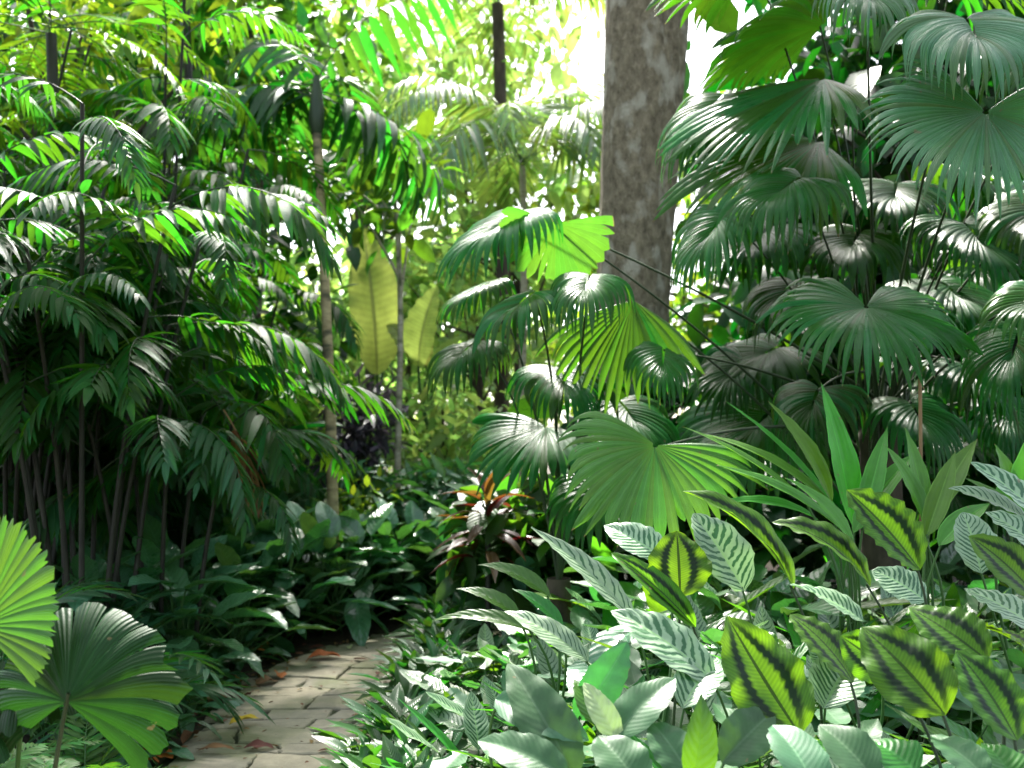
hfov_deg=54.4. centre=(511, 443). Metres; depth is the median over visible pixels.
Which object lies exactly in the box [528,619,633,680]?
calathea
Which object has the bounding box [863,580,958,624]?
calathea
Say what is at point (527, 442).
fan palm
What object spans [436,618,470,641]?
cover plant
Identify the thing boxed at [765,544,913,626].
leafy plant
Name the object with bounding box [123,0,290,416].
feather palm
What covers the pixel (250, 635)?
cover plant
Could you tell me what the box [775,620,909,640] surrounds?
arum plant
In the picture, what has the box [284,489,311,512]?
lily
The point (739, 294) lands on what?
shrub
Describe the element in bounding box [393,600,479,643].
cover plant
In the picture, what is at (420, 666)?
cover plant
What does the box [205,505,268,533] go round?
lily
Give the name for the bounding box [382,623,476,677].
cover plant
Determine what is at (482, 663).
arum plant
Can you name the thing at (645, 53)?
tree
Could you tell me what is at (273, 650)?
cover plant
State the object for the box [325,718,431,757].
cover plant
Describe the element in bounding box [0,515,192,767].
fan palm
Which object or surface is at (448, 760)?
arum plant
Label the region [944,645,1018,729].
grassy plant
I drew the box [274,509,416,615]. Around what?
lily
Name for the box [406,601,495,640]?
cover plant
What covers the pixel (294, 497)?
lily
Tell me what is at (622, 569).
leafy plant
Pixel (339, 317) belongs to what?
cane palm
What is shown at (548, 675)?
arum plant
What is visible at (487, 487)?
cordyline
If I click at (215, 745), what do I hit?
fallen leaf
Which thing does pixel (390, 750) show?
cover plant
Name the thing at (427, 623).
cover plant
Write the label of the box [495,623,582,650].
arum plant
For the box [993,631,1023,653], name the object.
leafy plant
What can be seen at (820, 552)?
leafy plant
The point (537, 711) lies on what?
arum plant
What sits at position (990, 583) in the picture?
leafy plant
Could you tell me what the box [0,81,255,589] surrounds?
cane palm
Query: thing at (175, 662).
young palm
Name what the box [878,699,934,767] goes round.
grassy plant
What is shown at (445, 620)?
cover plant
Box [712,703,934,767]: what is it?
arum plant
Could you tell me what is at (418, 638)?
cover plant
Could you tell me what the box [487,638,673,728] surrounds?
calathea
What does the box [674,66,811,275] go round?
tree
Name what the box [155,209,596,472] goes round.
hedge
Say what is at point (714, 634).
arum plant
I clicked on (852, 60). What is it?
tree
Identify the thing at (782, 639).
arum plant
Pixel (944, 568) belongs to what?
leafy plant
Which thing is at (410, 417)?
shrub
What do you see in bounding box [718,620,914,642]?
strap plant
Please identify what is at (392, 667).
cover plant
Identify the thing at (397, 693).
cover plant
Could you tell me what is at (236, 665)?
cover plant
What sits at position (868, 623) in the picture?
grassy plant
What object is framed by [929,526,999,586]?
leafy plant
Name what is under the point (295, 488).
lily
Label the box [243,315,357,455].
shrub
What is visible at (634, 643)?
arum plant
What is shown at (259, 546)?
lily
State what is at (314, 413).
shrub
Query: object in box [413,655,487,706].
calathea
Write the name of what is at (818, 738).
grassy plant
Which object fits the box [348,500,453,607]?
lily
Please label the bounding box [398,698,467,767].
grassy plant
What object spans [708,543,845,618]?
leafy plant
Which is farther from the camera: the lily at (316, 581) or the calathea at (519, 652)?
the lily at (316, 581)
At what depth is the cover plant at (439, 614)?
6.98 m
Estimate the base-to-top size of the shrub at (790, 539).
2.380 m
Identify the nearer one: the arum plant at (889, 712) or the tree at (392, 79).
the arum plant at (889, 712)
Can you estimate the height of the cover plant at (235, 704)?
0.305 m
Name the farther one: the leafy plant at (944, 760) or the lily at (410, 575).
the lily at (410, 575)
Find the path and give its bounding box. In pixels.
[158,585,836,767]
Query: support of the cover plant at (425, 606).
on the ground
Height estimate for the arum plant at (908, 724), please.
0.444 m
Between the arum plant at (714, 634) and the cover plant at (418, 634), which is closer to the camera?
the arum plant at (714, 634)
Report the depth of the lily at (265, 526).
8.22 m
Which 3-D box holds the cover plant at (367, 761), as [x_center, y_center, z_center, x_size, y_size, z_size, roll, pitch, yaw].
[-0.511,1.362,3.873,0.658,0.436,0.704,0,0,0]
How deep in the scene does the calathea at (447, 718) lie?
4.37 m
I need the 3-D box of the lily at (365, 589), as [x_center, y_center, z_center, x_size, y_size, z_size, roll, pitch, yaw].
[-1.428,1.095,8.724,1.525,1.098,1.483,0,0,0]
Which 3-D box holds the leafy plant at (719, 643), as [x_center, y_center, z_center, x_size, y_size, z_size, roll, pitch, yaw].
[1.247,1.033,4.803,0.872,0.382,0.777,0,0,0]
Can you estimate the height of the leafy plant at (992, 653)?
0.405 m
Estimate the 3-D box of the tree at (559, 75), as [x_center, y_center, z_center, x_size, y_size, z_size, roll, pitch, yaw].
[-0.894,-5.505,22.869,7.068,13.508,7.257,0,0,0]
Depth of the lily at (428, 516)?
9.38 m
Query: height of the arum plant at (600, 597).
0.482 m
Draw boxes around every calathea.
[360,691,488,767]
[399,656,535,755]
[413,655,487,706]
[414,677,596,767]
[442,623,526,683]
[484,637,563,681]
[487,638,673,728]
[505,522,673,721]
[507,644,568,680]
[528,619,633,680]
[535,587,640,666]
[611,531,711,725]
[611,608,728,728]
[619,687,772,767]
[639,595,768,678]
[650,582,816,657]
[683,490,822,740]
[691,513,756,762]
[699,605,785,690]
[720,613,860,730]
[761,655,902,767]
[770,731,950,767]
[772,488,929,767]
[789,566,926,739]
[808,598,848,700]
[840,604,1023,767]
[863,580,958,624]
[878,584,1006,624]
[880,587,945,623]
[902,603,1019,649]
[909,599,1023,641]
[949,462,1023,678]
[968,533,1023,595]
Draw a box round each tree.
[0,0,311,551]
[0,0,392,426]
[0,2,348,370]
[105,0,412,344]
[244,248,363,404]
[261,0,544,494]
[261,208,564,439]
[325,0,603,444]
[347,226,577,464]
[384,86,598,464]
[509,117,755,425]
[589,0,689,581]
[669,0,1023,563]
[674,0,1023,352]
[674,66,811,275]
[814,0,1009,256]
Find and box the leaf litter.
[161,639,402,767]
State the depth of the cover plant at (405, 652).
5.97 m
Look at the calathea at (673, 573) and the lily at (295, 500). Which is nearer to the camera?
the calathea at (673, 573)
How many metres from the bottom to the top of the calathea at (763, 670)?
0.759 m
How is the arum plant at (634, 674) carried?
on the ground
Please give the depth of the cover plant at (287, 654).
6.98 m
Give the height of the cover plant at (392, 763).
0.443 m
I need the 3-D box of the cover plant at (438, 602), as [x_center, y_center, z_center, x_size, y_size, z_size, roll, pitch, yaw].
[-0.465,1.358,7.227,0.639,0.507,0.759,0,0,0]
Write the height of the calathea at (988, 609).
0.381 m
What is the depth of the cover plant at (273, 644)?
7.24 m
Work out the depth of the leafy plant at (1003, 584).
5.96 m
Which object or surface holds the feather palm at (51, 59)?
on the ground
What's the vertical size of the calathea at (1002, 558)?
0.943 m
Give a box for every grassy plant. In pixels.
[347,750,503,767]
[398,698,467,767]
[442,748,506,767]
[464,647,532,756]
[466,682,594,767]
[475,704,601,755]
[504,663,592,731]
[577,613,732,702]
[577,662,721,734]
[630,735,661,767]
[651,614,685,675]
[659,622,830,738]
[728,697,902,729]
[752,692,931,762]
[791,617,878,652]
[792,604,915,648]
[814,708,944,757]
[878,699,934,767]
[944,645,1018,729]
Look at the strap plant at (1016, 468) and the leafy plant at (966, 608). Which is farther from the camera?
the leafy plant at (966, 608)
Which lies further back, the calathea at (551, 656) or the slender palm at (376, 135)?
the slender palm at (376, 135)
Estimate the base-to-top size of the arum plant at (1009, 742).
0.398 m
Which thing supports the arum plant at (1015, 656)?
on the ground
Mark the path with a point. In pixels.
(289, 736)
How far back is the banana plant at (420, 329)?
12.35 m
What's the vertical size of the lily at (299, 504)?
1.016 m
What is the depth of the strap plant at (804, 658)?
4.30 m
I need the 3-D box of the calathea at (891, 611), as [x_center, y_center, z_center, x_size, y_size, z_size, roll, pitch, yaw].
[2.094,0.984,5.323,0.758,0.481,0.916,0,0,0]
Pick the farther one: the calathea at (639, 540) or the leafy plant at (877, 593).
the leafy plant at (877, 593)
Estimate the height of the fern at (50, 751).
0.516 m
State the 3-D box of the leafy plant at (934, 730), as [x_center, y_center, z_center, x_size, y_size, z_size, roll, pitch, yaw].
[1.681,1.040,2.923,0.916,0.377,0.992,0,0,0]
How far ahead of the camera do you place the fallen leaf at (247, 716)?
5.38 m
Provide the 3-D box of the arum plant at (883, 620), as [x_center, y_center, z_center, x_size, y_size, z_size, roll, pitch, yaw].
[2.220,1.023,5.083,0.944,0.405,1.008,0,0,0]
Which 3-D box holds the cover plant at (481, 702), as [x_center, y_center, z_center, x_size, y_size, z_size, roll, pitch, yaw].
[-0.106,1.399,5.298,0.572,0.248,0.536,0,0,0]
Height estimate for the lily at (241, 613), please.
0.880 m
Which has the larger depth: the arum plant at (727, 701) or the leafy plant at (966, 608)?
the leafy plant at (966, 608)
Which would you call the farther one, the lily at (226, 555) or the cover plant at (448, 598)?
the cover plant at (448, 598)
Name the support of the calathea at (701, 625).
on the ground
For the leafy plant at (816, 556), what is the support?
on the ground
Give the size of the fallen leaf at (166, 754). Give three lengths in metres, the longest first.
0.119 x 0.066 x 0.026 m
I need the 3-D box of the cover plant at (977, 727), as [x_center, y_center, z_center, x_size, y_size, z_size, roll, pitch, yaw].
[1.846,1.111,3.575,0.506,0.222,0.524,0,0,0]
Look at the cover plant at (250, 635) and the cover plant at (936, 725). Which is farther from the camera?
the cover plant at (250, 635)
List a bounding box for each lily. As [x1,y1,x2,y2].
[44,541,222,648]
[57,554,272,700]
[61,536,263,651]
[73,561,291,666]
[98,511,275,639]
[139,539,247,621]
[150,507,316,621]
[156,509,310,624]
[163,541,340,642]
[168,504,313,592]
[179,542,336,680]
[185,517,333,629]
[198,527,399,648]
[199,533,343,630]
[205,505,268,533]
[219,507,379,620]
[228,501,374,636]
[247,511,406,646]
[252,476,311,562]
[252,512,386,593]
[252,514,320,611]
[264,501,435,634]
[267,501,408,609]
[274,490,315,591]
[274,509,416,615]
[279,502,455,645]
[280,504,420,612]
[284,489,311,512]
[285,506,390,607]
[287,493,318,506]
[288,492,311,514]
[305,497,421,610]
[309,497,430,610]
[311,458,325,481]
[312,480,326,500]
[322,495,462,617]
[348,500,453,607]
[352,501,447,603]
[376,507,461,627]
[383,505,417,591]
[386,517,461,610]
[390,489,451,597]
[397,508,437,587]
[403,540,492,628]
[404,482,457,554]
[405,478,425,557]
[407,498,484,603]
[515,500,526,517]
[518,494,572,537]
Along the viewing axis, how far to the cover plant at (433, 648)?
5.90 m
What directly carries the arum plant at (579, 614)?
on the ground
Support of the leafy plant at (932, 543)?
on the ground
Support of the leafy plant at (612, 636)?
on the ground
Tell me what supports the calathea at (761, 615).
on the ground
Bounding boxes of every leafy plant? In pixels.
[443,683,501,753]
[458,630,547,682]
[462,556,545,638]
[480,680,596,767]
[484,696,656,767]
[502,557,554,644]
[535,577,670,633]
[546,529,690,619]
[549,599,755,695]
[564,559,761,615]
[567,609,664,696]
[570,520,800,663]
[583,674,644,767]
[593,556,765,618]
[642,543,801,590]
[660,669,814,731]
[674,567,847,635]
[698,581,844,642]
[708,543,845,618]
[713,548,802,594]
[715,630,788,644]
[716,518,775,597]
[721,560,955,652]
[761,543,836,588]
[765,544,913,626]
[774,749,1023,767]
[802,543,941,591]
[806,541,1001,591]
[820,557,947,584]
[824,538,967,592]
[844,588,901,623]
[878,583,1014,625]
[880,582,1008,619]
[880,716,1001,764]
[885,698,965,743]
[903,578,1023,630]
[907,718,1023,739]
[908,621,1003,654]
[921,534,1021,619]
[928,759,947,764]
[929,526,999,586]
[933,554,1005,604]
[951,665,981,736]
[971,570,1023,647]
[990,615,1013,659]
[991,659,1002,668]
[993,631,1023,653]
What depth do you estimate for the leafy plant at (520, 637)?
5.67 m
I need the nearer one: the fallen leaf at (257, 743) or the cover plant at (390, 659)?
the fallen leaf at (257, 743)
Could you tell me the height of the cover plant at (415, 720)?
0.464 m
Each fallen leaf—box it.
[156,749,173,757]
[181,730,199,742]
[196,742,234,751]
[229,714,259,723]
[244,739,273,747]
[255,674,277,684]
[274,670,286,677]
[307,649,340,658]
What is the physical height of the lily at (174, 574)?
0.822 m
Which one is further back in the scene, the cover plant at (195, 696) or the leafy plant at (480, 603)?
the leafy plant at (480, 603)
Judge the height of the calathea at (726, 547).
0.976 m
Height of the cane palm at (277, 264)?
4.154 m
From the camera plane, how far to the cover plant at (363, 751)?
4.07 m
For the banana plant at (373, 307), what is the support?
on the ground
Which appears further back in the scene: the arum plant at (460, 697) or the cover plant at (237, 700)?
the cover plant at (237, 700)
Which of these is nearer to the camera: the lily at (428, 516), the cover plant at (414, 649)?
the cover plant at (414, 649)
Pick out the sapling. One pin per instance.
(392, 222)
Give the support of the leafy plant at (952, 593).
on the ground
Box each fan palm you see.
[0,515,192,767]
[426,271,680,681]
[435,0,1023,624]
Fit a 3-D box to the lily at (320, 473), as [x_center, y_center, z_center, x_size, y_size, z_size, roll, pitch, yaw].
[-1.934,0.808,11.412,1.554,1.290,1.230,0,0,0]
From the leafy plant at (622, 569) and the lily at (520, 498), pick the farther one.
the lily at (520, 498)
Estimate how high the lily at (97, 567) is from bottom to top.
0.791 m
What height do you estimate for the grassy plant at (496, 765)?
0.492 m
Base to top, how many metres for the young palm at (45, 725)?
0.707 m
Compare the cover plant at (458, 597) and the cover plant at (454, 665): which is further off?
the cover plant at (458, 597)
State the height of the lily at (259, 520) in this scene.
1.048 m
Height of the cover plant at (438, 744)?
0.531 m
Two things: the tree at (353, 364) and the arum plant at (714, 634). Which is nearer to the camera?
the arum plant at (714, 634)
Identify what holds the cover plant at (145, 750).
on the ground
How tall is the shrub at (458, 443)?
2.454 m
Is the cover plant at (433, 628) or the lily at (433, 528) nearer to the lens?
the cover plant at (433, 628)
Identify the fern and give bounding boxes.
[0,742,48,767]
[0,755,80,767]
[4,755,148,767]
[15,736,106,767]
[26,755,66,767]
[41,710,185,767]
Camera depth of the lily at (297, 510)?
8.32 m
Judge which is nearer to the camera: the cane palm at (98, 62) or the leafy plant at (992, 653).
the leafy plant at (992, 653)
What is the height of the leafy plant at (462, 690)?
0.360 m
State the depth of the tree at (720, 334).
12.13 m
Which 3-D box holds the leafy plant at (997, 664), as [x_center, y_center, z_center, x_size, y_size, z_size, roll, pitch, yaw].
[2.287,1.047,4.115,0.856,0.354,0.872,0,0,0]
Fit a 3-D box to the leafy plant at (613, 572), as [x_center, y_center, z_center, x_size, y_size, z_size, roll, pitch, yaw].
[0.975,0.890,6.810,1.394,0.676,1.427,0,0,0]
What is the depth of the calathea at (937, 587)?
5.74 m
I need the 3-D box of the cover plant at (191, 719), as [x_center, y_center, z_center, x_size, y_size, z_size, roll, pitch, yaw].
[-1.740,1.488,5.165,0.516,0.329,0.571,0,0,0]
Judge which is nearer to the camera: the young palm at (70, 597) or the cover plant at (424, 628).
the young palm at (70, 597)
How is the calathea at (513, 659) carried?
on the ground
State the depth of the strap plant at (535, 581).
3.99 m
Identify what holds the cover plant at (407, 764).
on the ground
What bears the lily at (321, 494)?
on the ground
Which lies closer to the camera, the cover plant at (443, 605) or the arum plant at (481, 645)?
the arum plant at (481, 645)
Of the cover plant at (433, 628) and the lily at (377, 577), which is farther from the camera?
the lily at (377, 577)
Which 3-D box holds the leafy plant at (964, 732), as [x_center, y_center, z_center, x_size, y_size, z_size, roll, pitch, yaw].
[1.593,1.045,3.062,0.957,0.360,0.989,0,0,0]
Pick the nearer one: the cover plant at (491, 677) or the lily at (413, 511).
the cover plant at (491, 677)
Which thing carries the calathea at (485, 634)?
on the ground
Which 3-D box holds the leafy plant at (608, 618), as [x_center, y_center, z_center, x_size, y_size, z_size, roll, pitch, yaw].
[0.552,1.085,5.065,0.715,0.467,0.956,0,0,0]
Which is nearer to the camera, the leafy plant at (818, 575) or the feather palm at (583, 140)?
the leafy plant at (818, 575)
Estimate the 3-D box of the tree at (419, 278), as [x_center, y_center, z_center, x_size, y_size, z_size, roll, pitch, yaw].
[-2.437,-1.874,21.178,7.374,6.087,4.820,0,0,0]
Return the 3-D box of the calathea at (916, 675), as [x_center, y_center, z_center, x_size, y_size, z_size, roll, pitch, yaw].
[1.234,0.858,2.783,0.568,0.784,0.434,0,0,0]
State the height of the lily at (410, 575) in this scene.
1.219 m
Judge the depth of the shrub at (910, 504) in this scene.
7.80 m
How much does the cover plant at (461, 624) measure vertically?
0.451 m
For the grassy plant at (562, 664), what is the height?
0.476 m
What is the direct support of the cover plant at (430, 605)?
on the ground
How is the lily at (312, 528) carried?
on the ground
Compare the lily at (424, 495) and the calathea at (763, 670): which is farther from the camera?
the lily at (424, 495)
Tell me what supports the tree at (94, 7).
on the ground
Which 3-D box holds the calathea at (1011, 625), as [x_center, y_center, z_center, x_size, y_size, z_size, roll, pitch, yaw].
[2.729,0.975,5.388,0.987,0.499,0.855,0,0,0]
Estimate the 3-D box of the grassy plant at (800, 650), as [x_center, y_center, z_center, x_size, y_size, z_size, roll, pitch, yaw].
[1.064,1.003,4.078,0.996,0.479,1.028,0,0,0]
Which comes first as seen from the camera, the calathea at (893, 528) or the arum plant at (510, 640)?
the calathea at (893, 528)
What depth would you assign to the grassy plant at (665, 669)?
4.72 m
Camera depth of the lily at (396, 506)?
9.72 m
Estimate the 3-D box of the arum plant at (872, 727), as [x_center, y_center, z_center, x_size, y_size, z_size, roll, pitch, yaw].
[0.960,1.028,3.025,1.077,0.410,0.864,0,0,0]
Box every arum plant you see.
[381,687,518,756]
[408,652,537,706]
[414,637,567,701]
[420,670,573,767]
[447,636,523,690]
[478,664,588,767]
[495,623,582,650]
[499,604,650,681]
[537,655,663,688]
[559,640,690,724]
[569,592,632,644]
[572,660,725,726]
[573,641,676,737]
[582,691,777,766]
[583,744,720,760]
[591,693,775,767]
[630,615,724,648]
[640,718,926,767]
[646,624,723,659]
[706,615,855,650]
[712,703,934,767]
[718,665,887,723]
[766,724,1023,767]
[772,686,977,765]
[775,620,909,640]
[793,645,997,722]
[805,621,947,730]
[814,685,987,750]
[841,682,1021,767]
[863,617,1010,658]
[919,731,1023,754]
[951,673,1023,723]
[966,593,1023,649]
[998,648,1023,673]
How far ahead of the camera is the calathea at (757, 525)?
3.46 m
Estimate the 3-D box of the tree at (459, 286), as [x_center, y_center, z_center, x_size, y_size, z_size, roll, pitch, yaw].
[-0.708,-1.068,16.142,3.684,4.621,3.317,0,0,0]
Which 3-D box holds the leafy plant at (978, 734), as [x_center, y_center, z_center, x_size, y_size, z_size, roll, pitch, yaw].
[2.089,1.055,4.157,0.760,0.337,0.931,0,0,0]
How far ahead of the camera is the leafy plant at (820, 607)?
4.89 m
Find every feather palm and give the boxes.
[0,0,220,226]
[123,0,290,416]
[361,75,697,481]
[373,0,604,462]
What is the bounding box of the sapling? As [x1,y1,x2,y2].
[275,108,463,505]
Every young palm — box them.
[0,575,134,656]
[0,584,152,689]
[3,649,275,757]
[4,629,196,767]
[44,583,240,737]
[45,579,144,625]
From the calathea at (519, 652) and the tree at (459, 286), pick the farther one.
the tree at (459, 286)
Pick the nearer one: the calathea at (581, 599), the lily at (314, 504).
the calathea at (581, 599)
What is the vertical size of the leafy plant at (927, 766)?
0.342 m
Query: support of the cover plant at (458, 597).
on the ground
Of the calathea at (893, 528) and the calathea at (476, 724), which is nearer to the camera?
the calathea at (893, 528)
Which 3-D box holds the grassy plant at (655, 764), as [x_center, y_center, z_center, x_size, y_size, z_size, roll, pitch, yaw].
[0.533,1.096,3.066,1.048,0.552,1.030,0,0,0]
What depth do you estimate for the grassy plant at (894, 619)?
5.01 m
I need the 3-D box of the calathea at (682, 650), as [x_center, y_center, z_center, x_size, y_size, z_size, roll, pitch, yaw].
[0.494,0.904,3.018,0.364,0.769,0.267,0,0,0]
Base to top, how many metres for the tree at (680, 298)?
8.938 m
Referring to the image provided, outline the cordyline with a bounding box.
[430,466,546,630]
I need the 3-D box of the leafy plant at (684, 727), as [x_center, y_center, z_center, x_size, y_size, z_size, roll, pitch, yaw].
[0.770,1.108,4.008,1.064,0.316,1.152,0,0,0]
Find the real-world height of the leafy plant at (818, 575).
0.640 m
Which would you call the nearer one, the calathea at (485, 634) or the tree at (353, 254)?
the calathea at (485, 634)
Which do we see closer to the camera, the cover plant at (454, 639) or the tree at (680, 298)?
the cover plant at (454, 639)
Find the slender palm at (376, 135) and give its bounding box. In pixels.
[157,0,462,623]
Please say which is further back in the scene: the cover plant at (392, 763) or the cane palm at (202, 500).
the cane palm at (202, 500)
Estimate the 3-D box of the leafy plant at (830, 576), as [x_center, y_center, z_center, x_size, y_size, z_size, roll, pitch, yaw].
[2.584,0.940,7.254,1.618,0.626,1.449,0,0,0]
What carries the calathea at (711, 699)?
on the ground
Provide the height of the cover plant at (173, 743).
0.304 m
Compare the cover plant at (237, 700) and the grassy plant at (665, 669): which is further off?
the cover plant at (237, 700)
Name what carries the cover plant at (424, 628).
on the ground
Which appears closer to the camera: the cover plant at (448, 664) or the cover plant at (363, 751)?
the cover plant at (363, 751)
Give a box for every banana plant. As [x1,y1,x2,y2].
[333,227,406,470]
[386,286,463,457]
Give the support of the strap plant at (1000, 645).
on the ground
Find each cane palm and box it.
[0,0,168,475]
[0,0,350,517]
[0,73,350,657]
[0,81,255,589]
[0,111,185,525]
[0,191,274,622]
[0,363,419,648]
[0,375,281,637]
[42,160,313,484]
[174,233,366,516]
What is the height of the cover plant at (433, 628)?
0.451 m
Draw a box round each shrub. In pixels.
[0,358,342,586]
[241,365,374,497]
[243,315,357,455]
[297,358,577,488]
[303,363,411,493]
[303,451,457,558]
[305,464,409,600]
[322,352,524,505]
[384,452,518,584]
[426,426,629,639]
[507,356,856,596]
[666,211,1022,581]
[814,150,1023,584]
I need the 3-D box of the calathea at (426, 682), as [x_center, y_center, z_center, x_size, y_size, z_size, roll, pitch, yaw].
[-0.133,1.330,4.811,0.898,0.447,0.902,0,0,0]
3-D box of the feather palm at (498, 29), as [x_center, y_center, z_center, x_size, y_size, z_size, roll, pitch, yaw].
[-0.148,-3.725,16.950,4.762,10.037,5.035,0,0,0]
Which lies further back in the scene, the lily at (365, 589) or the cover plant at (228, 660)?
the lily at (365, 589)
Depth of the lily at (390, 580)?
8.89 m
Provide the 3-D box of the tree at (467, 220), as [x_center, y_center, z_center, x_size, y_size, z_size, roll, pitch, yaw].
[0.295,-2.608,18.369,5.395,7.703,5.026,0,0,0]
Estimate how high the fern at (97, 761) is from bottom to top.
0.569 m
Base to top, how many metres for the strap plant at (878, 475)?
1.498 m
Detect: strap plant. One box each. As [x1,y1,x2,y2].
[433,562,566,697]
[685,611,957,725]
[687,383,909,632]
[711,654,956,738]
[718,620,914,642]
[775,625,954,668]
[783,601,967,664]
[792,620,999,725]
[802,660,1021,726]
[860,624,1017,649]
[884,427,989,721]
[965,443,1023,665]
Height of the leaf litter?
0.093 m
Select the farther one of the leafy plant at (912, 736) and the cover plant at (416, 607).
the cover plant at (416, 607)
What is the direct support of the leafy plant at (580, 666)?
on the ground
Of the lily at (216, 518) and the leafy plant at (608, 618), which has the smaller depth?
the leafy plant at (608, 618)
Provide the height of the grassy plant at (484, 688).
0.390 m
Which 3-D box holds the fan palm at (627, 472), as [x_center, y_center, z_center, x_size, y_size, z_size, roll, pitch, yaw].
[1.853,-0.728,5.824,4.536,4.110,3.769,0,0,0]
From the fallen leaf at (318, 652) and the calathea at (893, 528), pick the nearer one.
the calathea at (893, 528)
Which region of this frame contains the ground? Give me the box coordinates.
[0,454,1023,767]
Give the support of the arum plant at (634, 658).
on the ground
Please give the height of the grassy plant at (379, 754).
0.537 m
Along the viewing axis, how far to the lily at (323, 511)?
8.04 m
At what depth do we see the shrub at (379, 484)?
9.76 m
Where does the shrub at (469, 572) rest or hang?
on the ground
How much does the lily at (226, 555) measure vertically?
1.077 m
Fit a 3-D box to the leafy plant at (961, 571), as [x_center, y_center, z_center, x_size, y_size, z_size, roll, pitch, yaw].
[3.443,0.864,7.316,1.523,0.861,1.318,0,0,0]
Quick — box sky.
[8,0,950,431]
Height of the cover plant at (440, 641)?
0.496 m
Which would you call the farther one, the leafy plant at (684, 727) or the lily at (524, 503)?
the lily at (524, 503)
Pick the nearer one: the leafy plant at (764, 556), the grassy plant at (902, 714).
the grassy plant at (902, 714)
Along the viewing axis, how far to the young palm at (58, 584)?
6.27 m
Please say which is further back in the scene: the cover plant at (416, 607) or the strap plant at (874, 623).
the cover plant at (416, 607)
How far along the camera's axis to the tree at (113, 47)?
20.33 m
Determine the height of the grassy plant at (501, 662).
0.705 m
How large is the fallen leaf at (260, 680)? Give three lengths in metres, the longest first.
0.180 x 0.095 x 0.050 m
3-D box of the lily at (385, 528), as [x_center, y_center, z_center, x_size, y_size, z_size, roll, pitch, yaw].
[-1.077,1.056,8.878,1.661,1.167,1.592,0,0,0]
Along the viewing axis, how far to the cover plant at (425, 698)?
4.69 m
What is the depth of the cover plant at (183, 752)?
4.80 m
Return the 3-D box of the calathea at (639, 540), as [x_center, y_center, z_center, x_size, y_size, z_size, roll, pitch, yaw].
[0.273,0.820,3.461,0.594,1.074,0.579,0,0,0]
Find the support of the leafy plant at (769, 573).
on the ground
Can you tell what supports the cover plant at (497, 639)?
on the ground
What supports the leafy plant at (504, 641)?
on the ground
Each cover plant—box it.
[70,728,158,765]
[76,724,180,762]
[115,713,193,767]
[137,710,221,740]
[152,683,224,732]
[173,689,244,706]
[174,674,248,712]
[175,689,233,714]
[176,691,227,714]
[184,672,236,699]
[204,655,242,689]
[205,645,250,685]
[206,658,241,684]
[209,650,247,681]
[215,645,266,674]
[224,629,287,657]
[224,631,284,671]
[225,636,290,663]
[226,628,279,667]
[243,640,287,665]
[307,726,433,767]
[309,750,380,767]
[320,707,482,763]
[324,708,423,765]
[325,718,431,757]
[327,740,416,767]
[330,682,476,762]
[331,699,453,760]
[335,699,444,759]
[339,664,467,737]
[339,734,458,767]
[340,684,445,756]
[341,660,441,724]
[342,692,474,763]
[344,742,471,767]
[352,660,440,730]
[353,647,449,695]
[355,643,479,700]
[357,652,480,709]
[358,691,475,764]
[359,715,452,767]
[364,643,468,706]
[368,639,469,710]
[369,626,453,660]
[373,619,473,669]
[373,655,485,724]
[376,736,489,767]
[377,716,471,767]
[378,608,452,667]
[381,753,415,767]
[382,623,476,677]
[382,630,445,661]
[382,653,484,694]
[384,604,466,643]
[384,620,476,679]
[384,633,465,709]
[388,654,471,696]
[389,592,459,633]
[389,593,449,635]
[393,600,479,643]
[396,627,470,684]
[400,593,483,636]
[405,594,492,624]
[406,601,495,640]
[406,619,492,674]
[408,623,492,671]
[410,602,478,644]
[412,600,473,640]
[417,615,478,641]
[418,599,460,610]
[422,638,501,690]
[433,597,475,639]
[435,592,500,633]
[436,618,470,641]
[438,633,496,681]
[449,681,501,706]
[454,651,527,684]
[465,632,519,675]
[466,623,528,646]
[467,676,496,732]
[916,718,982,740]
[952,716,981,732]
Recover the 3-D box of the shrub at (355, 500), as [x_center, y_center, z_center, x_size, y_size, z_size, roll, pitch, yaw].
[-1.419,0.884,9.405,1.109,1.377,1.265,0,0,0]
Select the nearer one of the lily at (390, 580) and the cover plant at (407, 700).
the cover plant at (407, 700)
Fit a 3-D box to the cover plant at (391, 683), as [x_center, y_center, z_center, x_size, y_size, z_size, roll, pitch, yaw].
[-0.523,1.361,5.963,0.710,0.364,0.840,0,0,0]
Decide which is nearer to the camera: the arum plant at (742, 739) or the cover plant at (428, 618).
the arum plant at (742, 739)
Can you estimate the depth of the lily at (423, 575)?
8.89 m
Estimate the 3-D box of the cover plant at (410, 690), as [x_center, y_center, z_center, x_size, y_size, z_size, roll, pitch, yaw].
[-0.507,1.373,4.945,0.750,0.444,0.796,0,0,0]
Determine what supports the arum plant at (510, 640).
on the ground
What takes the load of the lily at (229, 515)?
on the ground
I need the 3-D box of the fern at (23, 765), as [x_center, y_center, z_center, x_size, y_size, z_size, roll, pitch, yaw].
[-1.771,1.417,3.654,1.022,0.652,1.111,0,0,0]
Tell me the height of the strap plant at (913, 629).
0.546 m
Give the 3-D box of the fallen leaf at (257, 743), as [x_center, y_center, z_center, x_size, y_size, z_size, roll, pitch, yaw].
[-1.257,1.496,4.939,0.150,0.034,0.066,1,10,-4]

